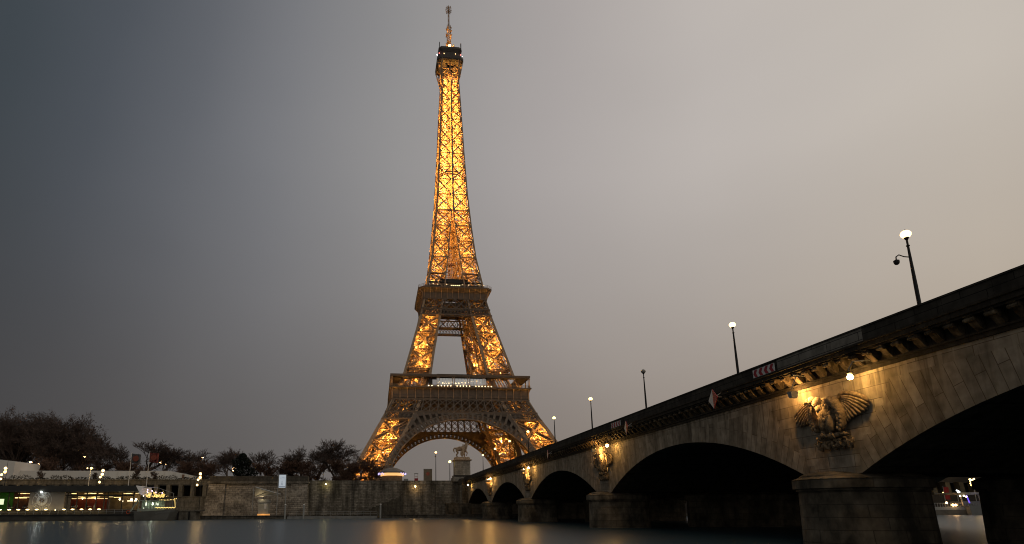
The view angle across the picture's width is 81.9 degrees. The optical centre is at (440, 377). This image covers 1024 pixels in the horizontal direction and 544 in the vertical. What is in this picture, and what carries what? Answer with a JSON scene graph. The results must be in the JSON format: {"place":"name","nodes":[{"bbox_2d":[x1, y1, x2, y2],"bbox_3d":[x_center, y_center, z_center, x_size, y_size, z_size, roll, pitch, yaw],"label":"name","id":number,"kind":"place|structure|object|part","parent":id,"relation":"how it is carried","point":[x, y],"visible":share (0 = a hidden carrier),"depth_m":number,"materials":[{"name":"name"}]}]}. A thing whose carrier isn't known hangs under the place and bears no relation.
{"place":"outdoors","nodes":[
{"label":"outdoors","id":0,"kind":"place"},
{"bbox_2d":[200,513,687,519],"bbox_3d":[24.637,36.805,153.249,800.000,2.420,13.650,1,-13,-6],"label":"quay","id":1,"kind":"structure","parent":0,"point":[378,516],"depth_m":142.80,"materials":[{"name":"grey stone"}]},
{"bbox_2d":[0,458,8,485],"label":"four globe mast","id":2,"kind":"object","parent":1,"relation":"on","point":[5,468],"visible":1,"depth_m":139.04,"materials":[{"name":"white glass"}]},
{"bbox_2d":[98,460,105,485],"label":"four globe mast","id":3,"kind":"object","parent":1,"relation":"on","point":[102,470],"visible":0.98,"depth_m":141.32,"materials":[{"name":"white glass"}]},
{"bbox_2d":[128,454,140,484],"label":"flagpole","id":4,"kind":"object","parent":1,"relation":"on","point":[136,458],"visible":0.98,"depth_m":143.40,"materials":[{"name":"red fabric"}]},
{"bbox_2d":[144,453,158,499],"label":"flagpole","id":5,"kind":"object","parent":1,"relation":"on","point":[154,457],"visible":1,"depth_m":143.87,"materials":[{"name":"red fabric"}]},
{"bbox_2d":[196,464,202,506],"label":"four globe mast","id":6,"kind":"object","parent":1,"relation":"on","point":[200,474],"visible":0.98,"depth_m":141.50,"materials":[{"name":"white paint"}]},
{"bbox_2d":[202,476,309,515],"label":"bastion","id":7,"kind":"object","parent":1,"relation":"on","point":[229,495],"visible":0.84,"depth_m":151.74,"materials":[{"name":"stone"}]},
{"bbox_2d":[257,499,270,514],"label":"ticket hut","id":8,"kind":"object","parent":1,"relation":"on","point":[263,506],"visible":0.91,"depth_m":145.04,"materials":[{"name":"metal"}]},
{"bbox_2d":[252,487,279,511],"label":"tilted canopy","id":9,"kind":"object","parent":1,"relation":"on","point":[260,492],"visible":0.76,"depth_m":144.59,"materials":[{"name":"beige fabric"}]},
{"bbox_2d":[276,474,286,514],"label":"sign mast","id":10,"kind":"object","parent":1,"relation":"on","point":[282,480],"visible":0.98,"depth_m":144.02,"materials":[{"name":"grey metal"}]},
{"bbox_2d":[362,493,402,514],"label":"quay stair","id":11,"kind":"object","parent":1,"relation":"on","point":[393,507],"visible":0.94,"depth_m":155.16,"materials":[{"name":"stone"}]},
{"bbox_2d":[308,481,458,514],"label":"quay wall","id":12,"kind":"structure","parent":1,"relation":"on","point":[334,497],"depth_m":156.97,"materials":[{"name":"stone"}]},
{"bbox_2d":[458,478,471,513],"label":"abutment","id":13,"kind":"object","parent":1,"relation":"on","point":[465,506],"visible":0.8,"depth_m":152.11,"materials":[{"name":"stone"}]},
{"bbox_2d":[2,482,966,485],"bbox_3d":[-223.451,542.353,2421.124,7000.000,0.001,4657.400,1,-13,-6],"label":"ground","id":14,"kind":"structure","parent":0,"point":[140,485],"depth_m":170.23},
{"bbox_2d":[0,450,36,462],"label":"bare tree","id":15,"kind":"object","parent":14,"relation":"on","point":[14,458],"visible":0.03,"depth_m":214.61,"materials":[{"name":"brown plant"}]},
{"bbox_2d":[0,460,39,485],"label":"white marquee","id":16,"kind":"object","parent":14,"relation":"on","point":[15,468],"visible":0.6,"depth_m":167.55,"materials":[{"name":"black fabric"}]},
{"bbox_2d":[0,406,43,460],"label":"bare tree","id":17,"kind":"object","parent":14,"relation":"on","point":[5,429],"visible":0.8,"depth_m":189.19,"materials":[{"name":"brown plant"}]},
{"bbox_2d":[1,411,65,462],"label":"bare tree","id":18,"kind":"object","parent":14,"relation":"on","point":[15,446],"visible":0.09,"depth_m":196.95,"materials":[{"name":"brown plant"}]},
{"bbox_2d":[36,471,45,478],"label":"bare shrub","id":19,"kind":"object","parent":14,"relation":"on","point":[40,473],"visible":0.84,"depth_m":151.87,"materials":[{"name":"brown plant"}]},
{"bbox_2d":[7,408,76,464],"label":"bare tree","id":20,"kind":"object","parent":14,"relation":"on","point":[20,433],"visible":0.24,"depth_m":193.68,"materials":[{"name":"brown plant"}]},
{"bbox_2d":[31,455,62,470],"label":"winter thicket","id":21,"kind":"object","parent":14,"relation":"on","point":[47,464],"visible":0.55,"depth_m":181.80,"materials":[{"name":"brown plant"}]},
{"bbox_2d":[18,413,84,466],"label":"bare tree","id":22,"kind":"object","parent":14,"relation":"on","point":[46,430],"visible":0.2,"depth_m":194.30,"materials":[{"name":"brown plant"}]},
{"bbox_2d":[13,409,103,470],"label":"bare tree","id":23,"kind":"object","parent":14,"relation":"on","point":[36,448],"visible":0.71,"depth_m":190.66,"materials":[{"name":"brown plant"}]},
{"bbox_2d":[49,454,96,470],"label":"bare tree","id":24,"kind":"object","parent":14,"relation":"on","point":[81,466],"visible":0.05,"depth_m":228.00,"materials":[{"name":"brown plant"}]},
{"bbox_2d":[50,425,101,470],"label":"bare tree","id":25,"kind":"object","parent":14,"relation":"on","point":[66,450],"visible":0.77,"depth_m":190.54,"materials":[{"name":"brown plant"}]},
{"bbox_2d":[57,434,95,470],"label":"bare tree","id":26,"kind":"object","parent":14,"relation":"on","point":[84,462],"visible":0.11,"depth_m":204.35,"materials":[{"name":"brown plant"}]},
{"bbox_2d":[73,431,115,466],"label":"bare tree","id":27,"kind":"object","parent":14,"relation":"on","point":[94,444],"visible":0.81,"depth_m":188.53,"materials":[{"name":"brown plant"}]},
{"bbox_2d":[75,460,113,470],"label":"winter thicket","id":28,"kind":"object","parent":14,"relation":"on","point":[106,466],"visible":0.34,"depth_m":187.33,"materials":[{"name":"brown plant"}]},
{"bbox_2d":[0,479,208,515],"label":"colonnaded embankment","id":29,"kind":"structure","parent":14,"relation":"on","point":[187,494],"depth_m":151.52,"materials":[{"name":"stone"}]},
{"bbox_2d":[0,474,211,478],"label":"hedge","id":30,"kind":"object","parent":29,"relation":"on","point":[122,477],"visible":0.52,"depth_m":153.53,"materials":[{"name":"green plant"}]},
{"bbox_2d":[19,471,198,485],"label":"white marquee","id":31,"kind":"object","parent":14,"relation":"on","point":[87,474],"visible":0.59,"depth_m":171.86},
{"bbox_2d":[91,443,130,470],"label":"bare tree","id":32,"kind":"object","parent":14,"relation":"on","point":[117,455],"visible":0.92,"depth_m":189.17,"materials":[{"name":"brown plant"}]},
{"bbox_2d":[113,459,132,470],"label":"winter thicket","id":33,"kind":"object","parent":14,"relation":"on","point":[119,463],"visible":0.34,"depth_m":182.72,"materials":[{"name":"brown plant"}]},
{"bbox_2d":[131,468,140,478],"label":"bare shrub","id":34,"kind":"object","parent":14,"relation":"on","point":[138,471],"visible":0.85,"depth_m":155.03,"materials":[{"name":"brown plant"}]},
{"bbox_2d":[118,462,155,470],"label":"winter thicket","id":35,"kind":"object","parent":14,"relation":"on","point":[125,468],"visible":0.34,"depth_m":183.33,"materials":[{"name":"brown plant"}]},
{"bbox_2d":[150,471,158,478],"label":"bare shrub","id":36,"kind":"object","parent":14,"relation":"on","point":[153,474],"visible":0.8,"depth_m":154.75,"materials":[{"name":"brown plant"}]},
{"bbox_2d":[133,439,186,470],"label":"bare tree","id":37,"kind":"object","parent":14,"relation":"on","point":[151,449],"visible":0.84,"depth_m":197.57,"materials":[{"name":"brown plant"}]},
{"bbox_2d":[4,453,329,480],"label":"distant thicket","id":38,"kind":"object","parent":14,"relation":"on","point":[156,468],"visible":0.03,"depth_m":239.53,"materials":[{"name":"green plant"}]},
{"bbox_2d":[153,447,188,470],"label":"bare tree","id":39,"kind":"object","parent":14,"relation":"on","point":[172,461],"visible":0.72,"depth_m":199.26,"materials":[{"name":"brown plant"}]},
{"bbox_2d":[174,459,197,475],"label":"winter thicket","id":40,"kind":"object","parent":14,"relation":"on","point":[183,467],"visible":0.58,"depth_m":186.10,"materials":[{"name":"brown plant"}]},
{"bbox_2d":[182,448,214,467],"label":"bare tree","id":41,"kind":"object","parent":14,"relation":"on","point":[195,458],"visible":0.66,"depth_m":203.71,"materials":[{"name":"brown plant"}]},
{"bbox_2d":[187,464,216,475],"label":"winter thicket","id":42,"kind":"object","parent":14,"relation":"on","point":[196,468],"visible":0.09,"depth_m":189.47,"materials":[{"name":"brown plant"}]},
{"bbox_2d":[193,459,222,478],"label":"winter thicket","id":43,"kind":"object","parent":14,"relation":"on","point":[209,468],"visible":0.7,"depth_m":186.41,"materials":[{"name":"brown plant"}]},
{"bbox_2d":[215,450,238,475],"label":"bare tree","id":44,"kind":"object","parent":14,"relation":"on","point":[227,460],"visible":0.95,"depth_m":201.46,"materials":[{"name":"brown plant"}]},
{"bbox_2d":[211,446,242,475],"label":"bare tree","id":45,"kind":"object","parent":14,"relation":"on","point":[217,456],"visible":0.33,"depth_m":206.87,"materials":[{"name":"brown plant"}]},
{"bbox_2d":[230,453,258,475],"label":"evergreen tree","id":46,"kind":"object","parent":14,"relation":"on","point":[242,464],"visible":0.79,"depth_m":184.97,"materials":[{"name":"green plant"}]},
{"bbox_2d":[248,449,279,474],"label":"bare tree","id":47,"kind":"object","parent":14,"relation":"on","point":[264,457],"visible":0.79,"depth_m":193.60,"materials":[{"name":"brown plant"}]},
{"bbox_2d":[249,461,280,475],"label":"winter thicket","id":48,"kind":"object","parent":14,"relation":"on","point":[259,469],"visible":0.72,"depth_m":187.33,"materials":[{"name":"brown plant"}]},
{"bbox_2d":[273,460,300,475],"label":"winter thicket","id":49,"kind":"object","parent":14,"relation":"on","point":[286,463],"visible":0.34,"depth_m":191.79,"materials":[{"name":"brown plant"}]},
{"bbox_2d":[277,453,301,464],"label":"bare tree","id":50,"kind":"object","parent":14,"relation":"on","point":[288,458],"visible":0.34,"depth_m":197.15,"materials":[{"name":"brown plant"}]},
{"bbox_2d":[277,459,306,475],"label":"winter thicket","id":51,"kind":"object","parent":14,"relation":"on","point":[289,467],"visible":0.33,"depth_m":191.23,"materials":[{"name":"brown plant"}]},
{"bbox_2d":[292,459,326,481],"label":"winter thicket","id":52,"kind":"object","parent":14,"relation":"on","point":[308,470],"visible":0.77,"depth_m":189.07,"materials":[{"name":"brown plant"}]},
{"bbox_2d":[289,444,332,475],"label":"bare tree","id":53,"kind":"object","parent":14,"relation":"on","point":[299,455],"visible":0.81,"depth_m":198.35,"materials":[{"name":"brown plant"}]},
{"bbox_2d":[308,446,340,475],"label":"bare tree","id":54,"kind":"object","parent":14,"relation":"on","point":[328,453],"visible":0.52,"depth_m":204.31,"materials":[{"name":"brown plant"}]},
{"bbox_2d":[314,438,362,480],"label":"bare tree","id":55,"kind":"object","parent":14,"relation":"on","point":[337,448],"visible":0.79,"depth_m":205.68,"materials":[{"name":"brown plant"}]},
{"bbox_2d":[326,458,356,480],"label":"winter thicket","id":56,"kind":"object","parent":14,"relation":"on","point":[336,465],"visible":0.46,"depth_m":189.35,"materials":[{"name":"brown plant"}]},
{"bbox_2d":[335,460,360,480],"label":"winter thicket","id":57,"kind":"object","parent":14,"relation":"on","point":[351,467],"visible":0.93,"depth_m":174.99,"materials":[{"name":"brown plant"}]},
{"bbox_2d":[338,468,360,480],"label":"winter thicket","id":58,"kind":"object","parent":14,"relation":"on","point":[358,471],"visible":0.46,"depth_m":176.60,"materials":[{"name":"brown plant"}]},
{"bbox_2d":[350,454,377,480],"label":"bare tree","id":59,"kind":"object","parent":14,"relation":"on","point":[366,460],"visible":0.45,"depth_m":193.49,"materials":[{"name":"brown plant"}]},
{"bbox_2d":[358,461,386,480],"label":"winter thicket","id":60,"kind":"object","parent":14,"relation":"on","point":[371,476],"visible":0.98,"depth_m":173.51,"materials":[{"name":"brown plant"}]},
{"bbox_2d":[378,465,405,480],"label":"carousel","id":61,"kind":"object","parent":14,"relation":"on","point":[392,474],"visible":0.98,"depth_m":164.36},
{"bbox_2d":[424,469,431,480],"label":"information panel","id":62,"kind":"object","parent":14,"relation":"on","point":[427,474],"visible":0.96,"depth_m":166.94,"materials":[{"name":"brown metal"}]},
{"bbox_2d":[354,6,557,480],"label":"iron tower","id":63,"kind":"structure","parent":14,"relation":"on","point":[410,410],"depth_m":321.22,"materials":[{"name":"metal"}]},
{"bbox_2d":[451,457,471,481],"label":"statue pedestal","id":64,"kind":"object","parent":14,"relation":"on","point":[461,467],"visible":0.85,"depth_m":160.35,"materials":[{"name":"stone"}]},
{"bbox_2d":[453,442,468,456],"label":"horse statue","id":65,"kind":"object","parent":64,"relation":"on","point":[466,444],"visible":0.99,"depth_m":162.97,"materials":[{"name":"stone"}]},
{"bbox_2d":[460,444,465,456],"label":"warrior statue","id":66,"kind":"object","parent":64,"relation":"on","point":[462,452],"visible":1,"depth_m":162.03,"materials":[{"name":"stone"}]},
{"bbox_2d":[685,477,980,512],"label":"embankment","id":67,"kind":"structure","parent":14,"relation":"on","point":[958,484],"depth_m":175.33,"materials":[{"name":"grey stone"}]},
{"bbox_2d":[0,515,1023,543],"bbox_3d":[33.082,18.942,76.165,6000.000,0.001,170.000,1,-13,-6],"label":"water","id":68,"kind":"structure","parent":0,"point":[962,529],"depth_m":49.10,"materials":[{"name":"grey liquid"}]},
{"bbox_2d":[0,485,152,520],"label":"restaurant boat","id":69,"kind":"object","parent":68,"relation":"on","point":[44,503],"visible":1,"depth_m":128.62,"materials":[{"name":"black paint"}]},
{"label":"window frame","id":70,"kind":"part","parent":69,"relation":"part of","materials":[{"name":"white metal"}]},
{"bbox_2d":[130,498,178,520],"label":"landing boat","id":71,"kind":"object","parent":68,"relation":"on","point":[152,510],"visible":1,"depth_m":126.58,"materials":[{"name":"grey metal"}]},
{"bbox_2d":[144,487,173,507],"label":"awning","id":72,"kind":"object","parent":71,"relation":"attached to","point":[156,491],"visible":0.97,"depth_m":131.59,"materials":[{"name":"metal"}]},
{"bbox_2d":[174,510,204,519],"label":"concrete quay block","id":73,"kind":"structure","parent":68,"relation":"in","point":[188,515],"depth_m":134.66,"materials":[{"name":"grey concrete"}]},
{"bbox_2d":[287,511,376,518],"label":"pontoon","id":74,"kind":"object","parent":68,"relation":"on","point":[333,517],"visible":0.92,"depth_m":138.72,"materials":[{"name":"metal"}]},
{"bbox_2d":[464,264,1023,543],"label":"stone bridge","id":75,"kind":"structure","parent":68,"relation":"in","point":[938,382],"depth_m":30.50,"materials":[{"name":"stone"}]},
{"bbox_2d":[486,481,491,495],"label":"stone eagle","id":76,"kind":"object","parent":75,"relation":"attached to","point":[489,485],"visible":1,"depth_m":122.20},
{"bbox_2d":[522,472,531,490],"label":"stone eagle","id":77,"kind":"object","parent":75,"relation":"attached to","point":[527,477],"visible":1,"depth_m":91.37},
{"bbox_2d":[553,417,555,442],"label":"bridge lamp","id":78,"kind":"object","parent":75,"relation":"on","point":[554,429],"visible":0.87,"depth_m":80.97,"materials":[{"name":"black metal"}]},
{"bbox_2d":[589,397,592,427],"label":"bridge lamp","id":79,"kind":"object","parent":75,"relation":"on","point":[590,398],"visible":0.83,"depth_m":67.10,"materials":[{"name":"black metal"}]},
{"bbox_2d":[593,452,612,480],"bbox_3d":[16.951,9.317,61.436,1.120,2.976,5.173,1,-13,-6],"label":"stone eagle","id":80,"kind":"object","parent":75,"relation":"attached to","point":[602,462],"visible":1,"depth_m":60.88},
{"bbox_2d":[611,420,620,428],"bbox_3d":[17.480,4.638,58.268,0.045,0.500,2.300,1,-13,-6],"label":"chevron board","id":81,"kind":"object","parent":75,"relation":"on","point":[615,424],"visible":0.94,"depth_m":58.31,"materials":[{"name":"white paint"}]},
{"bbox_2d":[624,421,631,433],"bbox_3d":[17.199,4.515,53.151,0.632,1.240,1.478,-1,-13,5],"label":"navigation diamond","id":82,"kind":"object","parent":75,"relation":"attached to","point":[626,428],"visible":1,"depth_m":53.04,"materials":[{"name":"white paint"}]},
{"bbox_2d":[641,369,646,407],"bbox_3d":[18.823,1.579,53.717,0.436,4.961,0.425,1,-13,-6],"label":"bridge lamp","id":83,"kind":"object","parent":75,"relation":"on","point":[643,371],"visible":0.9,"depth_m":53.80,"materials":[{"name":"black metal"}]},
{"bbox_2d":[709,390,719,408],"bbox_3d":[18.702,1.416,39.431,0.634,1.320,1.595,-1,-13,4],"label":"navigation diamond","id":84,"kind":"object","parent":75,"relation":"attached to","point":[713,398],"visible":1,"depth_m":39.38,"materials":[{"name":"white paint"}]},
{"bbox_2d":[729,322,738,372],"bbox_3d":[20.307,-1.503,40.162,0.436,4.961,0.425,1,-13,-6],"label":"bridge lamp","id":85,"kind":"object","parent":75,"relation":"on","point":[732,325],"visible":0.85,"depth_m":40.26,"materials":[{"name":"black metal"}]},
{"bbox_2d":[753,363,774,377],"bbox_3d":[19.913,-0.435,36.044,0.045,0.500,2.050,1,-13,-6],"label":"chevron board","id":86,"kind":"object","parent":75,"relation":"on","point":[767,369],"visible":1,"depth_m":35.94,"materials":[{"name":"white paint"}]},
{"bbox_2d":[787,374,804,397],"bbox_3d":[19.757,0.521,32.505,1.218,1.212,0.690,6,-14,-25],"label":"floodlight","id":87,"kind":"object","parent":75,"relation":"attached to","point":[792,394],"visible":0.95,"depth_m":32.29,"materials":[{"name":"grey metal"}]},
{"bbox_2d":[794,390,869,451],"bbox_3d":[20.321,2.318,30.651,1.120,2.976,5.173,1,-13,-6],"label":"stone eagle","id":88,"kind":"object","parent":75,"relation":"attached to","point":[830,416],"visible":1,"depth_m":30.24},
{"bbox_2d":[846,359,868,379],"bbox_3d":[20.331,-0.418,28.350,1.192,0.931,0.355,-8,-15,29],"label":"floodlight","id":89,"kind":"object","parent":75,"relation":"attached to","point":[849,375],"visible":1,"depth_m":28.43,"materials":[{"name":"white glass"}]},
{"bbox_2d":[893,230,920,304],"bbox_3d":[21.682,-4.476,27.081,0.425,4.961,0.939,4,-13,-19],"label":"bridge lamp","id":90,"kind":"object","parent":75,"relation":"on","point":[905,234],"visible":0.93,"depth_m":27.04,"materials":[{"name":"black metal"}]},
{"bbox_2d":[934,502,978,514],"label":"gangway barge","id":91,"kind":"object","parent":68,"relation":"on","point":[950,510],"visible":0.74,"depth_m":153.76,"materials":[{"name":"grey metal"}]},
{"bbox_2d":[942,486,949,506],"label":"red banner","id":92,"kind":"object","parent":91,"relation":"on","point":[945,489],"visible":0.68,"depth_m":164.41,"materials":[{"name":"fabric"}]},
{"bbox_2d":[935,492,981,514],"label":"moored boat","id":93,"kind":"object","parent":68,"relation":"on","point":[974,509],"visible":0.62,"depth_m":153.76,"materials":[{"name":"black paint"}]},
{"bbox_2d":[0,0,1023,480],"label":"sky","id":94,"kind":"structure","parent":0,"point":[216,216],"materials":[{"name":"grey"}]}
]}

